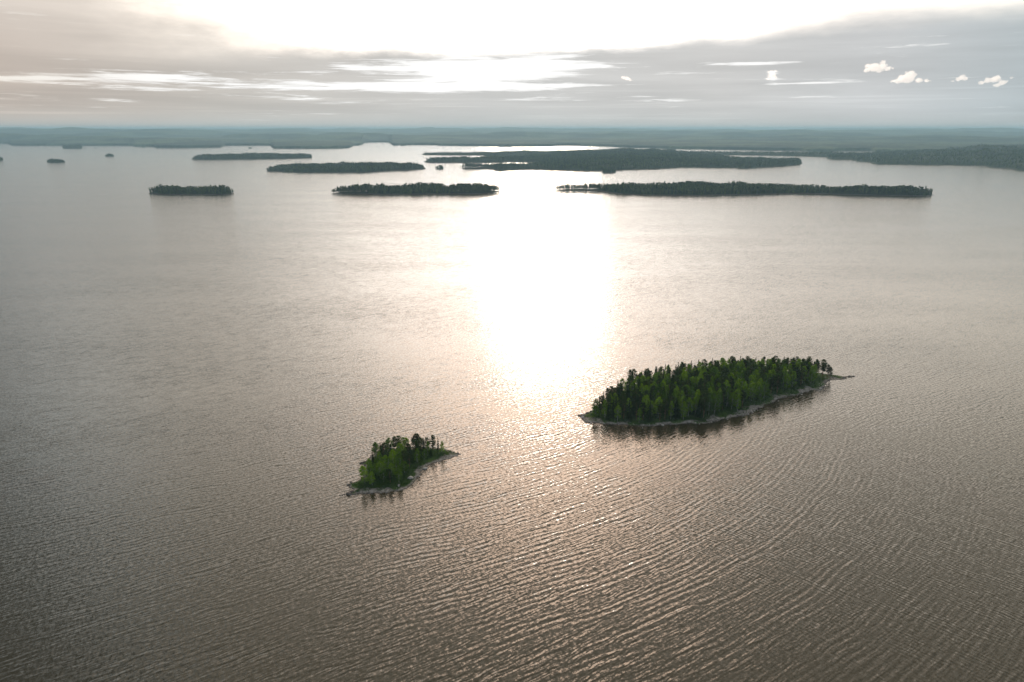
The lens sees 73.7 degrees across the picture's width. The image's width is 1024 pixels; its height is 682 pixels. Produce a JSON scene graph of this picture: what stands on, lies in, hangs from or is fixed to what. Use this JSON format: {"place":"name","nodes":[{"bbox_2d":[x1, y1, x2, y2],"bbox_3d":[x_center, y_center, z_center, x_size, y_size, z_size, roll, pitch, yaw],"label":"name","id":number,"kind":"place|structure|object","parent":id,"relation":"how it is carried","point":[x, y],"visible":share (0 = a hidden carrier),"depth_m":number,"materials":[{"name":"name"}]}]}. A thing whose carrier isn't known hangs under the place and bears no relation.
{"place":"outdoors","nodes":[
{"label":"outdoors","id":0,"kind":"place"},
{"bbox_2d":[149,188,233,194],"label":"island","id":1,"kind":"structure","parent":0,"point":[184,193],"depth_m":1636.26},
{"bbox_2d":[148,184,233,193],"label":"woods","id":2,"kind":"object","parent":1,"relation":"on","point":[222,188],"visible":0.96,"depth_m":1639.80,"materials":[{"name":"plant"}]},
{"bbox_2d":[191,155,310,159],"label":"island","id":3,"kind":"structure","parent":0,"point":[232,158],"depth_m":3510.06,"materials":[{"name":"plant"}]},
{"bbox_2d":[192,152,311,158],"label":"woods","id":4,"kind":"object","parent":3,"relation":"on","point":[243,155],"visible":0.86,"depth_m":3569.44,"materials":[{"name":"plant"}]},
{"bbox_2d":[269,164,424,172],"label":"island","id":5,"kind":"structure","parent":0,"point":[342,171],"depth_m":2474.32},
{"bbox_2d":[266,161,425,171],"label":"woods","id":6,"kind":"object","parent":5,"relation":"on","point":[360,165],"visible":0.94,"depth_m":2562.22,"materials":[{"name":"plant"}]},
{"bbox_2d":[349,447,458,493],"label":"island","id":7,"kind":"structure","parent":0,"point":[417,471],"depth_m":306.68,"materials":[{"name":"plant"}]},
{"bbox_2d":[359,465,367,481],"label":"birch tree","id":8,"kind":"object","parent":7,"relation":"on","point":[363,473],"visible":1,"depth_m":298.23,"materials":[{"name":"green plant"}]},
{"bbox_2d":[367,466,374,477],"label":"birch tree","id":9,"kind":"object","parent":7,"relation":"on","point":[369,468],"visible":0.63,"depth_m":301.51,"materials":[{"name":"green plant"}]},
{"bbox_2d":[368,471,375,483],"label":"birch tree","id":10,"kind":"object","parent":7,"relation":"on","point":[371,477],"visible":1,"depth_m":297.02,"materials":[{"name":"green plant"}]},
{"bbox_2d":[371,442,378,455],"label":"birch tree","id":11,"kind":"object","parent":7,"relation":"on","point":[375,451],"visible":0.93,"depth_m":321.56,"materials":[{"name":"green plant"}]},
{"bbox_2d":[375,464,382,475],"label":"birch tree","id":12,"kind":"object","parent":7,"relation":"on","point":[378,467],"visible":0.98,"depth_m":301.84,"materials":[{"name":"green plant"}]},
{"bbox_2d":[375,461,386,474],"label":"birch tree","id":13,"kind":"object","parent":7,"relation":"on","point":[380,462],"visible":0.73,"depth_m":305.24,"materials":[{"name":"green plant"}]},
{"bbox_2d":[379,442,386,459],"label":"pine tree","id":14,"kind":"object","parent":7,"relation":"on","point":[383,444],"visible":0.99,"depth_m":318.43,"materials":[{"name":"green plant"}]},
{"bbox_2d":[384,438,392,451],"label":"birch tree","id":15,"kind":"object","parent":7,"relation":"on","point":[388,440],"visible":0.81,"depth_m":324.19,"materials":[{"name":"green plant"}]},
{"bbox_2d":[387,468,391,482],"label":"pine tree","id":16,"kind":"object","parent":7,"relation":"on","point":[389,473],"visible":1,"depth_m":299.21,"materials":[{"name":"green plant"}]},
{"bbox_2d":[387,463,395,474],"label":"birch tree","id":17,"kind":"object","parent":7,"relation":"on","point":[391,467],"visible":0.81,"depth_m":303.65,"materials":[{"name":"green plant"}]},
{"bbox_2d":[390,449,394,463],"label":"birch tree","id":18,"kind":"object","parent":7,"relation":"on","point":[392,454],"visible":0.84,"depth_m":311.36,"materials":[{"name":"green plant"}]},
{"bbox_2d":[393,456,398,469],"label":"birch tree","id":19,"kind":"object","parent":7,"relation":"on","point":[395,461],"visible":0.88,"depth_m":308.98,"materials":[{"name":"green plant"}]},
{"bbox_2d":[395,469,402,479],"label":"birch tree","id":20,"kind":"object","parent":7,"relation":"on","point":[398,472],"visible":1,"depth_m":299.93,"materials":[{"name":"green plant"}]},
{"bbox_2d":[397,453,402,465],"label":"birch tree","id":21,"kind":"object","parent":7,"relation":"on","point":[400,456],"visible":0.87,"depth_m":312.18,"materials":[{"name":"green plant"}]},
{"bbox_2d":[349,447,455,494],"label":"shore stones","id":22,"kind":"object","parent":7,"relation":"on","point":[414,476],"visible":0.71,"depth_m":311.90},
{"bbox_2d":[349,448,456,491],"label":"undergrowth","id":23,"kind":"object","parent":7,"relation":"on","point":[398,480],"visible":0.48,"depth_m":309.51,"materials":[{"name":"green plant"}]},
{"bbox_2d":[400,450,407,460],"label":"pine tree","id":24,"kind":"object","parent":7,"relation":"on","point":[403,455],"visible":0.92,"depth_m":315.81,"materials":[{"name":"green plant"}]},
{"bbox_2d":[405,453,413,467],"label":"pine tree","id":25,"kind":"object","parent":7,"relation":"on","point":[408,457],"visible":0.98,"depth_m":312.65,"materials":[{"name":"green plant"}]},
{"bbox_2d":[411,439,419,452],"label":"pine tree","id":26,"kind":"object","parent":7,"relation":"on","point":[416,444],"visible":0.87,"depth_m":321.35,"materials":[{"name":"green plant"}]},
{"bbox_2d":[413,448,420,460],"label":"birch tree","id":27,"kind":"object","parent":7,"relation":"on","point":[417,452],"visible":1,"depth_m":318.09,"materials":[{"name":"green plant"}]},
{"bbox_2d":[430,435,435,446],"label":"pine tree","id":28,"kind":"object","parent":7,"relation":"on","point":[432,440],"visible":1,"depth_m":329.20,"materials":[{"name":"green plant"}]},
{"bbox_2d":[331,188,498,193],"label":"island","id":29,"kind":"structure","parent":0,"point":[434,192],"depth_m":1649.93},
{"bbox_2d":[331,182,500,193],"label":"woods","id":30,"kind":"object","parent":29,"relation":"on","point":[437,187],"visible":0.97,"depth_m":1652.31,"materials":[{"name":"plant"}]},
{"bbox_2d":[425,158,509,162],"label":"island","id":31,"kind":"structure","parent":0,"point":[468,161],"depth_m":3186.42,"materials":[{"name":"plant"}]},
{"bbox_2d":[424,155,536,161],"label":"woods","id":32,"kind":"object","parent":31,"relation":"on","point":[466,158],"visible":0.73,"depth_m":3223.65,"materials":[{"name":"plant"}]},
{"bbox_2d":[422,151,552,155],"bbox_3d":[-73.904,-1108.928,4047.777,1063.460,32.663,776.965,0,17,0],"label":"island","id":33,"kind":"structure","parent":0,"point":[482,154],"depth_m":4064.48,"materials":[{"name":"plant"}]},
{"bbox_2d":[425,149,570,156],"bbox_3d":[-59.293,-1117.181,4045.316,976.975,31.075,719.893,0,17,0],"label":"woods","id":34,"kind":"object","parent":33,"relation":"on","point":[510,153],"visible":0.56,"depth_m":4026.60,"materials":[{"name":"plant"}]},
{"bbox_2d":[0,142,1023,681],"bbox_3d":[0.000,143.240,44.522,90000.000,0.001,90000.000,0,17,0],"label":"water","id":35,"kind":"structure","parent":0,"point":[206,402],"depth_m":359.01,"materials":[{"name":"grey liquid"}]},
{"bbox_2d":[0,127,1023,152],"bbox_3d":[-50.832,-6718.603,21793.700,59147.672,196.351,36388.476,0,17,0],"label":"hills","id":36,"kind":"structure","parent":0,"point":[847,139],"depth_m":7856.50,"materials":[{"name":"plant"}]},
{"bbox_2d":[0,0,1023,128],"label":"sky","id":37,"kind":"structure","parent":0,"point":[143,64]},
{"bbox_2d":[458,149,801,170],"bbox_3d":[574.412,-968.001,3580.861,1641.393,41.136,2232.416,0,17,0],"label":"island","id":38,"kind":"structure","parent":0,"point":[624,166],"depth_m":2699.57,"materials":[{"name":"plant"}]},
{"bbox_2d":[460,147,801,169],"bbox_3d":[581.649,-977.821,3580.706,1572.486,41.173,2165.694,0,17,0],"label":"woods","id":39,"kind":"object","parent":38,"relation":"on","point":[600,157],"visible":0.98,"depth_m":2963.11,"materials":[{"name":"plant"}]},
{"bbox_2d":[579,374,846,425],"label":"island","id":40,"kind":"structure","parent":0,"point":[693,420],"depth_m":376.30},
{"bbox_2d":[592,405,598,416],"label":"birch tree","id":41,"kind":"object","parent":40,"relation":"on","point":[594,413],"visible":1,"depth_m":365.74,"materials":[{"name":"green plant"}]},
{"bbox_2d":[592,398,599,411],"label":"birch tree","id":42,"kind":"object","parent":40,"relation":"on","point":[595,402],"visible":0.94,"depth_m":368.31,"materials":[{"name":"green plant"}]},
{"bbox_2d":[598,395,606,412],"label":"pine tree","id":43,"kind":"object","parent":40,"relation":"on","point":[602,397],"visible":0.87,"depth_m":371.81,"materials":[{"name":"green plant"}]},
{"bbox_2d":[602,399,607,414],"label":"birch tree","id":44,"kind":"object","parent":40,"relation":"on","point":[604,406],"visible":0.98,"depth_m":367.12,"materials":[{"name":"green plant"}]},
{"bbox_2d":[604,393,611,408],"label":"pine tree","id":45,"kind":"object","parent":40,"relation":"on","point":[607,399],"visible":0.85,"depth_m":369.14,"materials":[{"name":"green plant"}]},
{"bbox_2d":[605,403,610,420],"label":"spruce tree","id":46,"kind":"object","parent":40,"relation":"on","point":[607,414],"visible":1,"depth_m":364.77,"materials":[{"name":"green plant"}]},
{"bbox_2d":[610,399,614,417],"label":"spruce tree","id":47,"kind":"object","parent":40,"relation":"on","point":[612,414],"visible":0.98,"depth_m":367.56,"materials":[{"name":"green plant"}]},
{"bbox_2d":[611,393,619,407],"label":"birch tree","id":48,"kind":"object","parent":40,"relation":"on","point":[615,396],"visible":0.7,"depth_m":373.00,"materials":[{"name":"green plant"}]},
{"bbox_2d":[614,405,621,421],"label":"birch tree","id":49,"kind":"object","parent":40,"relation":"on","point":[617,408],"visible":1,"depth_m":363.21,"materials":[{"name":"green plant"}]},
{"bbox_2d":[620,397,627,418],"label":"pine tree","id":50,"kind":"object","parent":40,"relation":"on","point":[624,406],"visible":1,"depth_m":365.62,"materials":[{"name":"green plant"}]},
{"bbox_2d":[626,399,632,420],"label":"spruce tree","id":51,"kind":"object","parent":40,"relation":"on","point":[628,413],"visible":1,"depth_m":365.63,"materials":[{"name":"green plant"}]},
{"bbox_2d":[629,381,637,395],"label":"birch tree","id":52,"kind":"object","parent":40,"relation":"on","point":[632,384],"visible":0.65,"depth_m":386.71,"materials":[{"name":"green plant"}]},
{"bbox_2d":[637,391,643,410],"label":"pine tree","id":53,"kind":"object","parent":40,"relation":"on","point":[640,394],"visible":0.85,"depth_m":369.68,"materials":[{"name":"green plant"}]},
{"bbox_2d":[640,396,647,416],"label":"birch tree","id":54,"kind":"object","parent":40,"relation":"on","point":[643,399],"visible":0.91,"depth_m":365.95,"materials":[{"name":"green plant"}]},
{"bbox_2d":[641,402,646,415],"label":"pine tree","id":55,"kind":"object","parent":40,"relation":"on","point":[643,409],"visible":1,"depth_m":363.94,"materials":[{"name":"green plant"}]},
{"bbox_2d":[642,385,649,396],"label":"birch tree","id":56,"kind":"object","parent":40,"relation":"on","point":[646,387],"visible":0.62,"depth_m":380.10,"materials":[{"name":"green plant"}]},
{"bbox_2d":[646,401,652,421],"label":"spruce tree","id":57,"kind":"object","parent":40,"relation":"on","point":[649,415],"visible":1,"depth_m":363.39,"materials":[{"name":"green plant"}]},
{"bbox_2d":[649,385,656,397],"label":"pine tree","id":58,"kind":"object","parent":40,"relation":"on","point":[653,387],"visible":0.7,"depth_m":380.37,"materials":[{"name":"green plant"}]},
{"bbox_2d":[651,390,657,405],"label":"birch tree","id":59,"kind":"object","parent":40,"relation":"on","point":[653,393],"visible":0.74,"depth_m":377.68,"materials":[{"name":"green plant"}]},
{"bbox_2d":[654,397,663,416],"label":"birch tree","id":60,"kind":"object","parent":40,"relation":"on","point":[657,399],"visible":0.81,"depth_m":366.45,"materials":[{"name":"green plant"}]},
{"bbox_2d":[657,380,668,393],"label":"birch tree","id":61,"kind":"object","parent":40,"relation":"on","point":[664,383],"visible":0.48,"depth_m":387.27,"materials":[{"name":"green plant"}]},
{"bbox_2d":[662,398,669,419],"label":"pine tree","id":62,"kind":"object","parent":40,"relation":"on","point":[665,411],"visible":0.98,"depth_m":364.10,"materials":[{"name":"green plant"}]},
{"bbox_2d":[665,382,673,394],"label":"pine tree","id":63,"kind":"object","parent":40,"relation":"on","point":[671,388],"visible":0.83,"depth_m":382.93,"materials":[{"name":"green plant"}]},
{"bbox_2d":[668,401,674,418],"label":"birch tree","id":64,"kind":"object","parent":40,"relation":"on","point":[671,407],"visible":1,"depth_m":364.95,"materials":[{"name":"green plant"}]},
{"bbox_2d":[672,398,681,419],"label":"spruce tree","id":65,"kind":"object","parent":40,"relation":"on","point":[675,413],"visible":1,"depth_m":366.31,"materials":[{"name":"green plant"}]},
{"bbox_2d":[678,391,685,406],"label":"birch tree","id":66,"kind":"object","parent":40,"relation":"on","point":[682,392],"visible":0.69,"depth_m":374.34,"materials":[{"name":"green plant"}]},
{"bbox_2d":[679,396,685,415],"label":"birch tree","id":67,"kind":"object","parent":40,"relation":"on","point":[682,402],"visible":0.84,"depth_m":368.27,"materials":[{"name":"green plant"}]},
{"bbox_2d":[680,387,687,396],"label":"pine tree","id":68,"kind":"object","parent":40,"relation":"on","point":[684,390],"visible":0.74,"depth_m":376.54,"materials":[{"name":"green plant"}]},
{"bbox_2d":[681,404,687,417],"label":"birch tree","id":69,"kind":"object","parent":40,"relation":"on","point":[683,409],"visible":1,"depth_m":365.19,"materials":[{"name":"green plant"}]},
{"bbox_2d":[685,398,694,415],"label":"birch tree","id":70,"kind":"object","parent":40,"relation":"on","point":[689,408],"visible":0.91,"depth_m":368.27,"materials":[{"name":"green plant"}]},
{"bbox_2d":[689,390,696,405],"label":"birch tree","id":71,"kind":"object","parent":40,"relation":"on","point":[692,393],"visible":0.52,"depth_m":374.84,"materials":[{"name":"green plant"}]},
{"bbox_2d":[692,396,698,410],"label":"birch tree","id":72,"kind":"object","parent":40,"relation":"on","point":[695,402],"visible":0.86,"depth_m":370.22,"materials":[{"name":"green plant"}]},
{"bbox_2d":[694,400,701,416],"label":"spruce tree","id":73,"kind":"object","parent":40,"relation":"on","point":[698,411],"visible":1,"depth_m":367.62,"materials":[{"name":"green plant"}]},
{"bbox_2d":[694,382,702,396],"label":"pine tree","id":74,"kind":"object","parent":40,"relation":"on","point":[700,386],"visible":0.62,"depth_m":383.03,"materials":[{"name":"green plant"}]},
{"bbox_2d":[700,396,708,417],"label":"pine tree","id":75,"kind":"object","parent":40,"relation":"on","point":[705,399],"visible":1,"depth_m":366.90,"materials":[{"name":"green plant"}]},
{"bbox_2d":[586,373,835,424],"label":"undergrowth","id":76,"kind":"object","parent":40,"relation":"on","point":[667,420],"visible":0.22,"depth_m":379.92,"materials":[{"name":"green plant"}]},
{"bbox_2d":[577,374,847,426],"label":"shore stones","id":77,"kind":"object","parent":40,"relation":"on","point":[734,415],"visible":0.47,"depth_m":375.13,"materials":[{"name":"stone"}]},
{"bbox_2d":[707,366,719,376],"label":"birch tree","id":78,"kind":"object","parent":40,"relation":"on","point":[713,370],"visible":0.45,"depth_m":404.47,"materials":[{"name":"green plant"}]},
{"bbox_2d":[710,396,720,413],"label":"birch tree","id":79,"kind":"object","parent":40,"relation":"on","point":[717,400],"visible":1,"depth_m":371.33,"materials":[{"name":"green plant"}]},
{"bbox_2d":[716,393,723,409],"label":"birch tree","id":80,"kind":"object","parent":40,"relation":"on","point":[721,400],"visible":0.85,"depth_m":374.15,"materials":[{"name":"green plant"}]},
{"bbox_2d":[719,377,726,387],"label":"pine tree","id":81,"kind":"object","parent":40,"relation":"on","point":[722,380],"visible":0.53,"depth_m":390.76,"materials":[{"name":"green plant"}]},
{"bbox_2d":[720,389,726,408],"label":"pine tree","id":82,"kind":"object","parent":40,"relation":"on","point":[724,393],"visible":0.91,"depth_m":376.22,"materials":[{"name":"green plant"}]},
{"bbox_2d":[728,376,734,388],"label":"pine tree","id":83,"kind":"object","parent":40,"relation":"on","point":[731,381],"visible":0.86,"depth_m":391.15,"materials":[{"name":"green plant"}]},
{"bbox_2d":[734,394,740,408],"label":"birch tree","id":84,"kind":"object","parent":40,"relation":"on","point":[738,400],"visible":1,"depth_m":376.65,"materials":[{"name":"green plant"}]},
{"bbox_2d":[734,389,741,407],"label":"birch tree","id":85,"kind":"object","parent":40,"relation":"on","point":[739,393],"visible":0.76,"depth_m":379.56,"materials":[{"name":"green plant"}]},
{"bbox_2d":[740,390,746,406],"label":"pine tree","id":86,"kind":"object","parent":40,"relation":"on","point":[744,396],"visible":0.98,"depth_m":378.96,"materials":[{"name":"green plant"}]},
{"bbox_2d":[742,382,749,398],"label":"birch tree","id":87,"kind":"object","parent":40,"relation":"on","point":[744,385],"visible":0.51,"depth_m":387.38,"materials":[{"name":"green plant"}]},
{"bbox_2d":[747,364,753,375],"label":"pine tree","id":88,"kind":"object","parent":40,"relation":"on","point":[750,368],"visible":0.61,"depth_m":413.42,"materials":[{"name":"green plant"}]},
{"bbox_2d":[747,383,758,400],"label":"birch tree","id":89,"kind":"object","parent":40,"relation":"on","point":[753,386],"visible":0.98,"depth_m":387.16,"materials":[{"name":"green plant"}]},
{"bbox_2d":[760,366,767,375],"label":"pine tree","id":90,"kind":"object","parent":40,"relation":"on","point":[764,369],"visible":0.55,"depth_m":409.88,"materials":[{"name":"green plant"}]},
{"bbox_2d":[758,381,770,395],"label":"birch tree","id":91,"kind":"object","parent":40,"relation":"on","point":[764,385],"visible":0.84,"depth_m":393.35,"materials":[{"name":"green plant"}]},
{"bbox_2d":[768,375,776,389],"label":"pine tree","id":92,"kind":"object","parent":40,"relation":"on","point":[772,381],"visible":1,"depth_m":399.48,"materials":[{"name":"green plant"}]},
{"bbox_2d":[774,374,782,388],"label":"pine tree","id":93,"kind":"object","parent":40,"relation":"on","point":[779,381],"visible":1,"depth_m":400.12,"materials":[{"name":"green plant"}]},
{"bbox_2d":[781,366,787,382],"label":"birch tree","id":94,"kind":"object","parent":40,"relation":"on","point":[784,371],"visible":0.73,"depth_m":410.17,"materials":[{"name":"green plant"}]},
{"bbox_2d":[784,374,790,387],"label":"birch tree","id":95,"kind":"object","parent":40,"relation":"on","point":[787,376],"visible":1,"depth_m":405.80,"materials":[{"name":"green plant"}]},
{"bbox_2d":[789,371,796,385],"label":"birch tree","id":96,"kind":"object","parent":40,"relation":"on","point":[794,377],"visible":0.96,"depth_m":408.66,"materials":[{"name":"green plant"}]},
{"bbox_2d":[798,367,805,384],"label":"pine tree","id":97,"kind":"object","parent":40,"relation":"on","point":[801,374],"visible":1,"depth_m":412.23,"materials":[{"name":"green plant"}]},
{"bbox_2d":[801,362,810,379],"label":"pine tree","id":98,"kind":"object","parent":40,"relation":"on","point":[808,367],"visible":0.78,"depth_m":417.93,"materials":[{"name":"green plant"}]},
{"bbox_2d":[807,366,816,383],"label":"birch tree","id":99,"kind":"object","parent":40,"relation":"on","point":[812,369],"visible":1,"depth_m":415.01,"materials":[{"name":"green plant"}]},
{"bbox_2d":[820,362,827,373],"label":"pine tree","id":100,"kind":"object","parent":40,"relation":"on","point":[823,367],"visible":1,"depth_m":427.16,"materials":[{"name":"green plant"}]},
{"bbox_2d":[556,186,929,195],"bbox_3d":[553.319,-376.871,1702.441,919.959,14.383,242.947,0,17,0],"label":"island","id":101,"kind":"structure","parent":0,"point":[753,192],"depth_m":1638.47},
{"bbox_2d":[556,181,932,195],"bbox_3d":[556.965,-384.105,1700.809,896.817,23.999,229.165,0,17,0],"label":"woods","id":102,"kind":"object","parent":101,"relation":"on","point":[732,187],"visible":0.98,"depth_m":1652.77,"materials":[{"name":"plant"}]},
{"bbox_2d":[701,145,1023,170],"bbox_3d":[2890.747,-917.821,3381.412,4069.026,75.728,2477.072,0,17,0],"label":"island","id":103,"kind":"structure","parent":0,"point":[930,163],"depth_m":3067.22,"materials":[{"name":"plant"}]},
{"bbox_2d":[666,144,1023,168],"bbox_3d":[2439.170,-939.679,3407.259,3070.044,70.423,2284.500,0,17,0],"label":"woods","id":104,"kind":"object","parent":103,"relation":"on","point":[893,155],"visible":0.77,"depth_m":3446.92,"materials":[{"name":"plant"}]},
{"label":"island","id":105,"kind":"structure","parent":0,"visible":0},
{"bbox_2d":[47,158,64,162],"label":"woods","id":106,"kind":"object","parent":105,"relation":"on","point":[53,160],"visible":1,"depth_m":3166.99,"materials":[{"name":"plant"}]},
{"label":"island","id":107,"kind":"structure","parent":0,"visible":0},
{"bbox_2d":[62,144,81,148],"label":"woods","id":108,"kind":"object","parent":107,"relation":"on","point":[72,146],"visible":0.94,"depth_m":5442.35,"materials":[{"name":"plant"}]},
{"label":"island","id":109,"kind":"structure","parent":0,"visible":0},
{"bbox_2d":[602,167,615,172],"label":"woods","id":110,"kind":"object","parent":109,"relation":"on","point":[609,170],"visible":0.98,"depth_m":2442.29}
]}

